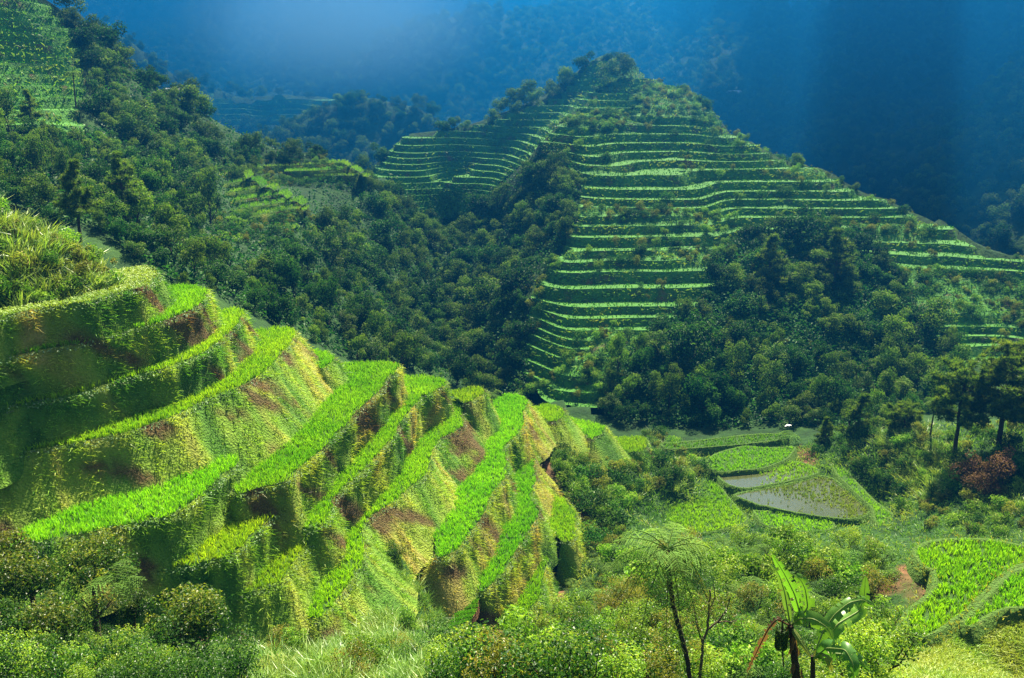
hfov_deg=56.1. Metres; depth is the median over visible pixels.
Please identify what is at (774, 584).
shrub
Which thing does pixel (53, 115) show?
rice terrace
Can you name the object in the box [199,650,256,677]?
shrub
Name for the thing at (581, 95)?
rice terrace
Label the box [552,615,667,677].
shrub
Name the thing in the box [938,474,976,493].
shrub
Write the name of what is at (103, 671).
shrub
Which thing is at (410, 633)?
reed clump
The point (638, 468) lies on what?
shrub
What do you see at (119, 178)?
pine tree
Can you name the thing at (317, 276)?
broadleaf tree
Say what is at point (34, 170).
broadleaf tree
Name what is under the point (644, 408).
broadleaf tree
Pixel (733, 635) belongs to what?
shrub
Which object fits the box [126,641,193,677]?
shrub
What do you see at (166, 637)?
shrub
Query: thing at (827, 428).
pine tree
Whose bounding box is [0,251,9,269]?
reed clump
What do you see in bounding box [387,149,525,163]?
rice terrace
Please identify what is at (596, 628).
shrub
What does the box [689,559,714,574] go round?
shrub
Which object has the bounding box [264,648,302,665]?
reed clump
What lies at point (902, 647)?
shrub
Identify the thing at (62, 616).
tree
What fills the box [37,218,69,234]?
reed clump
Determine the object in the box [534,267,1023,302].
rice terrace
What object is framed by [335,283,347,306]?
broadleaf tree
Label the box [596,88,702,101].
rice terrace
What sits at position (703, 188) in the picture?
rice terrace
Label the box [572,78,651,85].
rice terrace
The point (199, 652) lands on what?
shrub
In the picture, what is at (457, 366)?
broadleaf tree
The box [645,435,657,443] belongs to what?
shrub
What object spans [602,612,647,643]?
shrub
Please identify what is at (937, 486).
reed clump
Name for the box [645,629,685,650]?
shrub
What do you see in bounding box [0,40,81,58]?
rice terrace
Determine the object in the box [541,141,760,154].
rice terrace
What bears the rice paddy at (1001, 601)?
on the terrain at (682, 430)
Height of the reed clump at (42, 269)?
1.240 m
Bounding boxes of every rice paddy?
[657,432,792,457]
[665,480,751,536]
[703,444,799,481]
[713,458,825,495]
[729,475,870,525]
[749,508,840,533]
[825,459,895,526]
[892,531,1023,647]
[948,561,1023,645]
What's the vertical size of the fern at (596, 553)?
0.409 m
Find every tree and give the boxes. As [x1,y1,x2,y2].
[0,85,18,138]
[0,108,5,133]
[0,130,10,147]
[0,140,28,170]
[0,158,7,182]
[0,161,13,177]
[0,180,34,205]
[0,525,45,616]
[0,542,83,611]
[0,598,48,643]
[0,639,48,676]
[3,159,13,176]
[3,172,17,186]
[4,166,43,199]
[8,131,25,143]
[14,156,30,171]
[14,589,106,647]
[16,116,38,135]
[17,88,44,123]
[17,131,34,145]
[17,172,56,213]
[20,133,50,180]
[21,169,38,179]
[25,126,51,172]
[35,187,54,207]
[38,122,65,147]
[39,120,47,137]
[39,527,140,639]
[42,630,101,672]
[43,140,58,164]
[44,162,59,175]
[49,158,104,242]
[50,147,70,192]
[51,140,78,161]
[53,192,62,200]
[57,129,84,157]
[64,70,81,107]
[68,152,82,160]
[72,181,96,200]
[76,176,101,200]
[77,159,104,181]
[77,175,105,189]
[79,157,111,187]
[81,138,96,159]
[91,190,129,230]
[92,209,107,232]
[95,149,105,165]
[97,150,151,224]
[102,189,128,216]
[104,215,132,241]
[112,588,154,635]
[120,204,141,221]
[121,177,154,223]
[126,156,138,175]
[126,222,164,249]
[129,159,166,193]
[136,160,163,177]
[138,222,149,232]
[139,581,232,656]
[140,167,165,194]
[143,147,168,195]
[146,190,180,213]
[148,187,189,230]
[150,201,190,249]
[151,158,174,192]
[153,223,188,262]
[158,189,176,197]
[163,177,188,198]
[177,199,201,214]
[177,239,206,276]
[180,184,205,209]
[180,210,197,231]
[180,236,205,255]
[182,226,199,239]
[183,191,203,220]
[185,232,227,257]
[188,597,229,651]
[189,212,205,236]
[195,165,221,225]
[197,234,234,263]
[198,258,236,283]
[204,272,216,293]
[207,254,228,274]
[213,242,232,266]
[219,270,248,296]
[230,265,244,276]
[238,300,252,311]
[242,255,277,277]
[242,267,256,278]
[245,276,259,293]
[245,282,269,312]
[256,277,279,302]
[259,268,286,291]
[261,245,302,291]
[261,289,301,326]
[280,238,299,261]
[284,313,298,326]
[285,258,301,297]
[286,231,306,259]
[292,293,312,315]
[298,245,320,269]
[299,263,315,282]
[301,280,318,300]
[307,324,320,343]
[310,272,320,284]
[310,272,338,309]
[312,306,328,330]
[318,266,331,279]
[320,325,329,344]
[322,306,336,323]
[324,265,346,287]
[333,309,357,333]
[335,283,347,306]
[341,293,364,310]
[342,295,375,334]
[342,328,357,347]
[346,333,367,358]
[358,337,386,361]
[359,334,370,347]
[361,308,391,353]
[373,321,398,355]
[379,348,389,361]
[384,332,413,365]
[395,345,422,368]
[397,329,424,368]
[417,355,435,373]
[419,354,428,362]
[444,349,476,384]
[596,392,621,416]
[601,51,615,60]
[601,362,619,393]
[607,331,629,370]
[611,399,635,423]
[612,373,642,401]
[625,365,661,393]
[629,344,653,373]
[630,332,649,351]
[634,400,650,419]
[643,328,670,359]
[647,369,662,396]
[654,363,667,375]
[656,372,681,409]
[664,362,685,384]
[667,309,724,364]
[678,356,693,375]
[680,373,721,413]
[681,580,751,677]
[688,365,707,382]
[688,414,701,425]
[695,361,714,375]
[701,368,736,408]
[705,392,721,425]
[707,374,737,388]
[714,348,731,369]
[718,384,747,412]
[722,338,750,385]
[730,337,746,353]
[732,351,749,376]
[734,381,755,400]
[740,407,751,425]
[750,353,775,380]
[752,231,798,285]
[755,390,768,409]
[757,358,786,403]
[758,340,789,370]
[760,380,774,390]
[761,328,784,350]
[761,403,779,418]
[775,366,792,385]
[778,405,802,424]
[782,343,812,379]
[783,377,807,397]
[786,390,814,417]
[803,377,821,384]
[803,409,822,423]
[807,384,817,406]
[809,373,834,408]
[810,227,863,288]
[813,415,834,444]
[814,339,826,369]
[816,373,852,403]
[818,406,836,423]
[819,350,839,377]
[824,398,845,417]
[832,360,855,382]
[832,383,862,413]
[834,392,878,444]
[838,351,851,372]
[840,398,855,425]
[842,346,862,356]
[848,360,870,379]
[851,373,874,393]
[863,388,885,412]
[865,358,888,378]
[871,343,882,354]
[871,346,903,378]
[872,396,896,418]
[875,366,899,399]
[876,330,910,367]
[881,314,916,345]
[881,376,916,398]
[882,394,895,405]
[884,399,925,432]
[892,357,917,378]
[902,392,926,412]
[904,374,917,391]
[906,351,934,385]
[910,392,923,401]
[911,344,921,354]
[919,360,956,397]
[922,368,946,388]
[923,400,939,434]
[925,396,931,410]
[927,355,998,451]
[929,355,942,369]
[935,334,959,358]
[941,324,957,345]
[941,343,977,374]
[963,337,1023,445]
[996,360,1023,453]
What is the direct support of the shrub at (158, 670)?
on the terrain at (682, 430)
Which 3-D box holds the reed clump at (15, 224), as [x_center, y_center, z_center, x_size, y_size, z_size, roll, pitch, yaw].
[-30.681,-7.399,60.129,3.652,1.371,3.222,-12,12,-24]
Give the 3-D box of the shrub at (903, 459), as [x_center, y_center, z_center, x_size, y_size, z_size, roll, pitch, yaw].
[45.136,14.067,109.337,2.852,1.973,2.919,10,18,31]
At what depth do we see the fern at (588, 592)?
50.08 m
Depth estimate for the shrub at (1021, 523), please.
84.93 m
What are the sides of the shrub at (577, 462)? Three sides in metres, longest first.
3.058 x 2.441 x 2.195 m
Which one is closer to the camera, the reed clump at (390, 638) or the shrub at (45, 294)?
the reed clump at (390, 638)
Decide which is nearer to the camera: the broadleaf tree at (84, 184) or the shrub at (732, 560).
the shrub at (732, 560)
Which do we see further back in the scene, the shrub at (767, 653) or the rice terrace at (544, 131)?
the rice terrace at (544, 131)
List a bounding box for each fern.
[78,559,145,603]
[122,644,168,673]
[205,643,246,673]
[563,588,577,595]
[578,587,612,604]
[583,577,595,590]
[587,549,597,557]
[589,557,600,566]
[600,563,614,575]
[603,565,616,574]
[608,521,721,677]
[708,533,740,552]
[735,576,777,597]
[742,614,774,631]
[755,538,772,547]
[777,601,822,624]
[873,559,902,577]
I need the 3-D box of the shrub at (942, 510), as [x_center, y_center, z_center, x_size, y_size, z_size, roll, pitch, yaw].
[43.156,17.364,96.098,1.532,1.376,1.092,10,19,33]
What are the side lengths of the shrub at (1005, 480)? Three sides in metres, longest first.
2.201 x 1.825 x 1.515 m
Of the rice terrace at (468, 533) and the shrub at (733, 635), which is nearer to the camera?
the shrub at (733, 635)
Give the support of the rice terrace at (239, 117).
on the terrain at (682, 430)
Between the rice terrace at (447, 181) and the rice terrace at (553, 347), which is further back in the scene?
the rice terrace at (447, 181)
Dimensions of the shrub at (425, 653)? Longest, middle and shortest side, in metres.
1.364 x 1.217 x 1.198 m
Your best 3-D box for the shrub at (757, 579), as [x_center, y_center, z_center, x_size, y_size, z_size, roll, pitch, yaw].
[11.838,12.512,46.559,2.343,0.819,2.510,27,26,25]
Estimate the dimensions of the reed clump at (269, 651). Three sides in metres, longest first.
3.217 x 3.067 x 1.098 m
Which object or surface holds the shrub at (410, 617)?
on the terrain at (682, 430)
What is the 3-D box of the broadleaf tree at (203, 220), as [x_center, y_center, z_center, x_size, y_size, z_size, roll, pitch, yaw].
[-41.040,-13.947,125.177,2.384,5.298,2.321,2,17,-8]
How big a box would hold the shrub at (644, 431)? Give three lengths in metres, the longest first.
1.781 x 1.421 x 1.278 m
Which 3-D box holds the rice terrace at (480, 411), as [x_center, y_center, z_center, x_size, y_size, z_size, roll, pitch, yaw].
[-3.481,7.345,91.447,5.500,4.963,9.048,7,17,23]
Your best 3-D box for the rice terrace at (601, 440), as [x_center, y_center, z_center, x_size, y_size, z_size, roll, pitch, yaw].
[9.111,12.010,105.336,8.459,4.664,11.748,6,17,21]
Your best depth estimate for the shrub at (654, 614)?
41.06 m
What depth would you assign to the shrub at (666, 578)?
48.06 m
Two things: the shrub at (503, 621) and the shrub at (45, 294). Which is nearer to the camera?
the shrub at (503, 621)
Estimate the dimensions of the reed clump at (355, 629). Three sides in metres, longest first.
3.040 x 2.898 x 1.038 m
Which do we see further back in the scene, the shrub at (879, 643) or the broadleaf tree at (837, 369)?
the broadleaf tree at (837, 369)
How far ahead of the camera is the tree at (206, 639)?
36.19 m
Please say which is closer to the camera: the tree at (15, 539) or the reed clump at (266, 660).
the reed clump at (266, 660)
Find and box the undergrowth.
[0,7,950,428]
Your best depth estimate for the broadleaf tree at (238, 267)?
118.02 m
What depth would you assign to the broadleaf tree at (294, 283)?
128.45 m
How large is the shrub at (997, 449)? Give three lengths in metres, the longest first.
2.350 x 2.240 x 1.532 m
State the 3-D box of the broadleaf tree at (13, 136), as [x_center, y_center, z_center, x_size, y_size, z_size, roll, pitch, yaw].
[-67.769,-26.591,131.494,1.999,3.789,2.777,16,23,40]
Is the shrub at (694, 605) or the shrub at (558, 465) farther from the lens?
the shrub at (558, 465)
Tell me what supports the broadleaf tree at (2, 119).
on the terrain at (682, 430)
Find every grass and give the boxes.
[5,419,1023,677]
[882,619,1023,677]
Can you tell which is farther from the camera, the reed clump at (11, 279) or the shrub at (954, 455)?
the shrub at (954, 455)
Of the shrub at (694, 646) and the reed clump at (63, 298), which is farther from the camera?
the reed clump at (63, 298)
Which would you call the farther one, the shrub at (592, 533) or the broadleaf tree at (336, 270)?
the broadleaf tree at (336, 270)
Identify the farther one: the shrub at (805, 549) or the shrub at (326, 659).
the shrub at (805, 549)
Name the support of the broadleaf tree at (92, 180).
on the terrain at (682, 430)
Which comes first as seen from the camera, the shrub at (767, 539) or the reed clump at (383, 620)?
the reed clump at (383, 620)
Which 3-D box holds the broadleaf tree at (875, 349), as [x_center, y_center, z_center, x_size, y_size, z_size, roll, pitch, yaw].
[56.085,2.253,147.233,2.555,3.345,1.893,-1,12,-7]
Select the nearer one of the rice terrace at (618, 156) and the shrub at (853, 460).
the shrub at (853, 460)
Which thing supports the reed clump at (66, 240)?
on the terrain at (682, 430)
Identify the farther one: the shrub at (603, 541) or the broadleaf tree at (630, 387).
the broadleaf tree at (630, 387)
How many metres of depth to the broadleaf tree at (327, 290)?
131.97 m
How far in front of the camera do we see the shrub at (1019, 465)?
95.43 m
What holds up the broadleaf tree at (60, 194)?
on the terrain at (682, 430)
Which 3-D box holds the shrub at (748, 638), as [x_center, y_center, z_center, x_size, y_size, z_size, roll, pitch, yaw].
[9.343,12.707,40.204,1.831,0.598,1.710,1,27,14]
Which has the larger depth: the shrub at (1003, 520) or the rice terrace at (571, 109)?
the rice terrace at (571, 109)
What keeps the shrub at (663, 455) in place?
on the terrain at (682, 430)
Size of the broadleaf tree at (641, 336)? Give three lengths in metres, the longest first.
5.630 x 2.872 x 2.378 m
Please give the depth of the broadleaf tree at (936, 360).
139.37 m
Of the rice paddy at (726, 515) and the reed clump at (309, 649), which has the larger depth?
the rice paddy at (726, 515)
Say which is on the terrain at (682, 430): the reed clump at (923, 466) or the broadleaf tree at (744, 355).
the reed clump at (923, 466)
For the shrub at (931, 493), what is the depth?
101.02 m
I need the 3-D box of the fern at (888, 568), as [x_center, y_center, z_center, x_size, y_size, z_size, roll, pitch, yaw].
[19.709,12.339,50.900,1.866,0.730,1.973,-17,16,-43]
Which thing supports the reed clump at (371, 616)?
on the terrain at (682, 430)
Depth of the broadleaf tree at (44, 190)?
103.12 m
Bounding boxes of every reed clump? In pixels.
[0,205,11,226]
[0,206,39,223]
[0,209,26,226]
[0,213,38,228]
[0,216,22,237]
[0,218,33,241]
[0,226,34,251]
[0,244,22,260]
[0,250,45,279]
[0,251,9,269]
[0,267,37,289]
[0,289,43,308]
[1,239,56,261]
[12,287,51,303]
[15,221,50,242]
[16,236,43,250]
[23,258,60,275]
[24,270,66,291]
[27,228,77,254]
[29,229,66,246]
[35,286,83,302]
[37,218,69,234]
[39,250,69,268]
[48,233,79,250]
[48,264,86,284]
[52,287,84,298]
[54,259,81,270]
[58,258,115,289]
[58,280,101,299]
[61,246,101,262]
[75,270,142,291]
[76,257,105,272]
[80,280,123,293]
[94,257,113,266]
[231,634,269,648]
[244,670,287,677]
[245,664,283,677]
[246,649,298,677]
[248,627,301,663]
[251,655,287,671]
[254,653,283,665]
[259,650,301,676]
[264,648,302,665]
[266,642,322,663]
[274,637,346,676]
[280,635,330,659]
[285,655,341,677]
[285,664,311,676]
[287,635,366,665]
[288,644,347,671]
[294,637,336,657]
[300,635,335,650]
[303,641,355,667]
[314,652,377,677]
[317,656,374,677]
[322,629,350,643]
[325,638,354,655]
[330,618,379,641]
[341,655,395,676]
[341,659,375,677]
[349,615,388,634]
[353,609,388,626]
[361,596,404,620]
[361,622,401,637]
[368,661,422,677]
[369,620,421,645]
[371,622,407,641]
[372,609,399,623]
[373,658,433,677]
[374,646,429,672]
[377,632,424,660]
[382,649,402,663]
[382,656,403,671]
[384,649,434,675]
[393,619,426,638]
[395,630,427,645]
[397,627,426,640]
[398,639,428,664]
[412,578,428,593]
[419,596,430,608]
[421,588,433,605]
[421,612,427,622]
[421,617,443,635]
[423,608,439,621]
[423,617,462,635]
[428,606,451,625]
[433,604,445,618]
[560,481,595,495]
[568,494,598,512]
[584,537,606,553]
[592,522,619,533]
[635,491,643,501]
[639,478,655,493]
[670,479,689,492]
[686,465,700,473]
[864,435,886,445]
[879,435,892,447]
[888,426,907,434]
[891,446,904,455]
[892,472,912,484]
[893,453,924,468]
[902,474,919,485]
[903,443,915,453]
[904,463,921,474]
[908,422,936,439]
[913,490,928,500]
[914,439,930,449]
[915,461,934,474]
[919,419,938,428]
[921,474,943,486]
[921,475,943,490]
[923,436,946,448]
[925,477,948,495]
[928,446,943,457]
[928,466,942,474]
[932,428,946,436]
[939,458,955,469]
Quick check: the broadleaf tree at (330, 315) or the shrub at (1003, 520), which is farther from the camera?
the broadleaf tree at (330, 315)
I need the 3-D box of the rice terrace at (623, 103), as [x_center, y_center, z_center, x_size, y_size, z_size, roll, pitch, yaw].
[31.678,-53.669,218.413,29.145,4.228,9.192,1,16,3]
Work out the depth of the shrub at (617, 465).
101.94 m
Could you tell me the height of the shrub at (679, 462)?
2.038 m
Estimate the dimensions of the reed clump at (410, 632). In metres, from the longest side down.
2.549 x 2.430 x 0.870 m
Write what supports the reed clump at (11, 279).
on the terrain at (682, 430)
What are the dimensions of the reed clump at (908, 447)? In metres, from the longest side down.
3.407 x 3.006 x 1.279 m
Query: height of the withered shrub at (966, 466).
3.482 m
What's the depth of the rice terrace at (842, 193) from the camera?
183.68 m
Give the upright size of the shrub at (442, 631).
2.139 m
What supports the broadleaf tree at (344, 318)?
on the terrain at (682, 430)
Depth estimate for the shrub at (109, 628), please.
48.50 m
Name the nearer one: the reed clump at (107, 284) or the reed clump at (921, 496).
the reed clump at (107, 284)
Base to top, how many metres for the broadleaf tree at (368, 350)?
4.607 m
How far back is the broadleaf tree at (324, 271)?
139.84 m
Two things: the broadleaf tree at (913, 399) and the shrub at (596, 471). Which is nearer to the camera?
the shrub at (596, 471)
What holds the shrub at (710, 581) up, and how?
on the terrain at (682, 430)
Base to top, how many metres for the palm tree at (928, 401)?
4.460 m
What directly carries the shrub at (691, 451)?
on the terrain at (682, 430)
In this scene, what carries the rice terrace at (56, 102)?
on the terrain at (682, 430)
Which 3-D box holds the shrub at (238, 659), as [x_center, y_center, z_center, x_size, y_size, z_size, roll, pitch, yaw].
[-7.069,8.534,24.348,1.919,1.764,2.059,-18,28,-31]
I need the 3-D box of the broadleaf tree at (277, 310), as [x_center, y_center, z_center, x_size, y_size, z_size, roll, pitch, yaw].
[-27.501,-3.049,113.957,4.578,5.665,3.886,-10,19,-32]
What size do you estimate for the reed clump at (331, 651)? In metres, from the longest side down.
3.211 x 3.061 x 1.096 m
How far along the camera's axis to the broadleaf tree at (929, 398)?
131.56 m
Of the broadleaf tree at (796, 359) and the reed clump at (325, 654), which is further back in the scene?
the broadleaf tree at (796, 359)
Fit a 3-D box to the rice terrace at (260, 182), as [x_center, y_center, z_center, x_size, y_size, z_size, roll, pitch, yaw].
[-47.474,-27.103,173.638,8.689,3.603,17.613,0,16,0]
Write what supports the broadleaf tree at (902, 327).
on the rice terrace at (548, 358)
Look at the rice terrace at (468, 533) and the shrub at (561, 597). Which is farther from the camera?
the rice terrace at (468, 533)
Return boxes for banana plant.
[747,554,833,677]
[810,576,875,677]
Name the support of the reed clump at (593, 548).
on the terrain at (682, 430)
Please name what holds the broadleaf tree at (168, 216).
on the terrain at (682, 430)
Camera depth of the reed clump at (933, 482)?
102.47 m
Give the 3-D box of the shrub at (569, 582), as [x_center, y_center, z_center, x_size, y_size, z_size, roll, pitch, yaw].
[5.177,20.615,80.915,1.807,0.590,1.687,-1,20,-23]
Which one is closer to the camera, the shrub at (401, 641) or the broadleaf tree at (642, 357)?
the shrub at (401, 641)
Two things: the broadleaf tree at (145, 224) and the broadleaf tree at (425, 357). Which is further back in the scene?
the broadleaf tree at (425, 357)
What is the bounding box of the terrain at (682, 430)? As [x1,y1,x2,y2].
[0,0,1023,677]
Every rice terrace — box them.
[0,0,54,16]
[0,8,65,27]
[0,18,74,37]
[0,28,78,47]
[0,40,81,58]
[0,51,82,67]
[0,61,87,77]
[0,72,88,87]
[0,83,89,97]
[0,120,85,137]
[0,264,177,388]
[0,282,225,429]
[0,305,268,488]
[0,324,333,534]
[0,453,242,625]
[1,107,79,123]
[2,95,82,109]
[113,507,287,636]
[188,540,332,649]
[207,98,335,105]
[209,93,285,99]
[210,114,297,120]
[211,103,321,110]
[217,108,308,115]
[217,119,284,126]
[219,168,253,187]
[221,176,267,195]
[224,182,280,197]
[228,358,410,553]
[229,189,292,206]
[237,195,307,217]
[251,204,309,224]
[263,159,351,174]
[283,164,363,187]
[301,373,454,576]
[306,398,488,647]
[309,172,370,192]
[311,346,351,390]
[372,164,506,179]
[372,170,502,185]
[379,160,514,174]
[386,155,520,168]
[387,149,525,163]
[392,142,531,159]
[401,135,537,152]
[401,177,496,190]
[403,187,491,195]
[406,193,472,201]
[415,199,475,207]
[418,391,556,620]
[419,205,471,213]
[425,211,466,217]
[433,129,545,144]
[450,385,502,439]
[469,124,552,137]
[475,457,563,629]
[490,118,558,129]
[499,556,562,629]
[505,111,570,119]
[518,356,880,394]
[519,370,816,409]
[523,104,584,113]
[525,304,1023,326]
[525,382,702,413]
[526,313,1023,337]
[526,342,999,382]
[527,322,1023,347]
[527,332,1021,360]
[529,286,1023,315]
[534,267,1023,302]
[535,403,588,459]
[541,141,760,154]
[541,149,772,163]
[541,157,789,172]
[545,259,1023,284]
[547,98,589,106]
[547,129,747,145]
[548,495,587,589]
[549,166,826,186]
[553,249,1023,270]
[555,117,729,135]
[561,91,599,99]
[561,229,977,259]
[566,84,610,91]
[566,222,959,247]
[567,107,721,127]
[570,214,921,234]
[571,416,633,471]
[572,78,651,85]
[573,204,903,223]
[576,72,644,79]
[576,100,716,119]
[576,187,858,206]
[576,195,890,214]
[578,59,639,73]
[580,178,843,197]
[589,94,713,111]
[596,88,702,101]
[599,85,697,94]
[606,77,681,89]
[614,435,654,474]
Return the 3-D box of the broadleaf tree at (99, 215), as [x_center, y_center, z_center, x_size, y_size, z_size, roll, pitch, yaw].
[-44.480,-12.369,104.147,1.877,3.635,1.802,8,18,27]
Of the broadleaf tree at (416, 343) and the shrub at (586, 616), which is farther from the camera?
the broadleaf tree at (416, 343)
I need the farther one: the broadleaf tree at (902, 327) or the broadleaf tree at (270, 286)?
the broadleaf tree at (902, 327)
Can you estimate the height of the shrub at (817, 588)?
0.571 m
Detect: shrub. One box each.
[0,197,9,215]
[0,238,7,253]
[0,617,58,658]
[0,627,35,671]
[0,629,35,677]
[0,638,51,677]
[2,627,68,677]
[4,248,37,277]
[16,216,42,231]
[18,640,112,677]
[20,286,56,304]
[39,248,59,267]
[46,233,67,250]
[46,640,92,677]
[47,272,84,298]
[58,225,82,245]
[60,632,99,657]
[61,631,102,646]
[63,654,114,677]
[64,259,92,276]
[64,606,103,645]
[68,241,91,263]
[78,650,129,677]
[84,242,105,264]
[85,268,125,287]
[85,623,141,667]
[86,257,117,275]
[91,657,146,677]
[98,632,130,649]
[100,623,132,640]
[100,627,180,676]
[106,648,189,677]
[115,630,158,657]
[123,620,156,645]
[126,611,190,658]
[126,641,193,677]
[142,625,201,647]
[158,637,240,677]
[181,657,219,677]
[186,649,203,665]
[194,630,267,677]
[196,622,260,666]
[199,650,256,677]
[208,644,259,676]
[212,638,259,660]
[238,649,260,673]
[265,623,290,652]
[280,627,309,652]
[308,652,341,672]
[330,638,377,677]
[342,629,372,661]
[359,633,392,670]
[385,539,407,556]
[390,632,417,651]
[392,635,427,661]
[395,605,420,632]
[416,643,448,663]
[417,621,496,677]
[419,616,456,658]
[420,638,506,677]
[423,651,459,677]
[424,634,458,662]
[427,629,478,656]
[437,612,450,622]
[449,618,565,677]
[453,625,493,670]
[454,629,503,677]
[460,625,537,677]
[468,624,494,639]
[484,389,501,402]
[491,604,560,677]
[491,626,605,677]
[508,627,521,647]
[508,631,601,677]
[514,621,541,641]
[517,609,555,635]
[530,618,568,641]
[537,625,580,655]
[546,601,577,615]
[548,597,578,625]
[549,593,578,609]
[550,447,576,462]
[550,605,579,633]
[551,457,570,473]
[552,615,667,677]
[555,462,575,486]
[557,442,570,451]
[557,605,582,625]
[563,578,580,588]
[564,452,588,472]
[565,488,599,515]
[565,589,592,614]
[566,605,593,629]
[569,462,602,483]
[570,474,590,495]
[571,605,598,629]
[572,451,592,461]
[575,621,612,653]
[577,617,616,633]
[577,623,593,639]
[578,640,647,677]
[580,520,612,551]
[583,460,608,480]
[584,485,618,509]
[586,629,624,645]
[587,614,616,639]
[589,475,611,489]
[589,525,609,536]
[589,634,626,659]
[591,459,607,477]
[591,538,610,554]
[591,590,620,616]
[592,607,618,634]
[594,505,611,519]
[594,574,608,591]
[595,496,626,522]
[596,543,614,561]
[598,605,625,632]
[599,576,631,608]
[602,571,628,588]
[602,588,627,605]
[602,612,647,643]
[602,633,655,669]
[603,493,617,501]
[604,465,630,487]
[604,525,626,544]
[605,456,625,472]
[605,504,637,529]
[607,482,625,500]
[608,562,631,580]
[608,621,655,668]
[611,597,644,630]
[612,524,625,535]
[612,556,629,575]
[615,458,639,471]
[615,545,638,565]
[615,613,634,636]
[617,473,640,490]
[617,595,658,617]
[619,490,637,509]
[620,573,648,592]
[620,609,657,642]
[623,559,673,593]
[625,585,651,610]
[626,546,648,577]
[628,459,642,473]
[633,585,656,603]
[634,478,650,490]
[634,646,685,677]
[635,599,665,632]
[640,628,669,653]
[641,429,649,435]
[641,627,688,677]
[644,473,657,491]
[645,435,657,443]
[645,576,666,604]
[645,578,692,616]
[645,608,672,637]
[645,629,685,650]
[645,644,685,677]
[649,424,670,438]
[649,464,672,484]
[650,447,676,465]
[651,537,667,550]
[653,476,665,491]
[654,563,682,594]
[654,613,689,648]
[655,432,667,441]
[658,606,692,635]
[659,615,703,641]
[664,555,690,574]
[665,435,681,441]
[666,463,688,478]
[668,581,692,604]
[672,457,687,468]
[672,621,734,665]
[672,645,732,677]
[674,444,687,456]
[674,624,708,652]
[677,526,701,547]
[678,449,696,458]
[678,573,702,591]
[679,633,732,659]
[680,549,710,578]
[680,590,707,621]
[682,619,712,638]
[683,471,695,482]
[683,636,713,672]
[683,640,756,677]
[684,565,728,603]
[685,534,717,555]
[686,453,703,465]
[686,637,723,677]
[688,456,716,476]
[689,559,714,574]
[689,608,726,631]
[690,592,707,617]
[692,616,754,651]
[693,464,703,475]
[697,588,738,628]
[700,576,719,589]
[703,579,727,607]
[704,583,752,612]
[705,545,742,568]
[705,563,745,587]
[708,560,748,593]
[709,553,758,581]
[710,576,742,597]
[719,662,765,677]
[722,653,755,677]
[723,631,755,647]
[726,524,762,546]
[727,545,757,557]
[729,614,764,638]
[733,576,778,609]
[734,551,790,582]
[735,581,769,606]
[743,630,773,650]
[744,636,806,677]
[745,531,765,546]
[748,543,775,554]
[749,622,784,636]
[752,598,775,624]
[755,655,808,677]
[757,634,799,659]
[760,527,783,548]
[764,537,785,562]
[764,572,800,602]
[766,566,784,587]
[769,523,816,552]
[769,614,817,664]
[770,612,800,626]
[772,538,805,577]
[772,588,804,622]
[775,430,802,446]
[778,613,811,641]
[781,643,836,677]
[787,538,815,571]
[793,532,812,554]
[795,543,850,578]
[797,590,826,607]
[798,656,861,677]
[801,630,815,657]
[802,556,834,583]
[803,595,829,626]
[804,442,824,455]
[805,580,829,594]
[813,571,856,599]
[815,617,895,677]
[820,545,844,556]
[821,561,867,587]
[821,598,840,615]
[827,525,863,548]
[828,581,857,598]
[829,431,850,441]
[829,542,853,558]
[829,591,857,611]
[830,548,865,577]
[833,574,873,612]
[836,441,855,454]
[836,625,854,644]
[839,550,887,570]
[843,651,914,677]
[844,613,896,651]
[845,604,931,675]
[847,453,878,471]
[847,454,860,464]
[851,545,866,557]
[856,423,879,436]
[858,617,896,643]
[860,537,887,570]
[861,548,895,562]
[861,564,893,599]
[863,557,899,586]
[864,535,881,553]
[865,606,882,617]
[868,467,882,479]
[872,594,903,629]
[874,466,900,486]
[877,445,888,457]
[889,433,912,447]
[890,476,918,496]
[894,495,912,510]
[895,452,918,469]
[911,421,930,433]
[915,449,932,462]
[916,431,930,445]
[916,496,933,509]
[918,468,933,480]
[919,498,936,512]
[923,514,940,529]
[926,483,944,495]
[935,440,960,456]
[935,506,951,515]
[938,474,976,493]
[939,445,971,464]
[941,468,960,484]
[945,425,959,439]
[945,511,968,523]
[948,449,1003,482]
[954,456,975,466]
[958,435,972,448]
[959,488,982,503]
[961,471,1005,495]
[962,499,991,515]
[963,522,982,533]
[969,510,991,523]
[969,522,990,535]
[970,423,984,434]
[975,419,999,433]
[979,427,1005,440]
[984,444,1018,479]
[984,511,1014,527]
[988,447,1007,456]
[990,494,1009,509]
[990,524,1011,537]
[994,485,1008,494]
[997,472,1016,483]
[1000,429,1023,444]
[1000,500,1021,519]
[1001,457,1023,477]
[1007,422,1023,430]
[1010,453,1023,466]
[1017,516,1023,527]
[1018,501,1023,512]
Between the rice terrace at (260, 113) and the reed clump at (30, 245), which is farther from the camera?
the rice terrace at (260, 113)
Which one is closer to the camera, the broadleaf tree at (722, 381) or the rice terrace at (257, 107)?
the broadleaf tree at (722, 381)
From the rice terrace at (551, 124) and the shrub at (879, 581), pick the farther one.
the rice terrace at (551, 124)

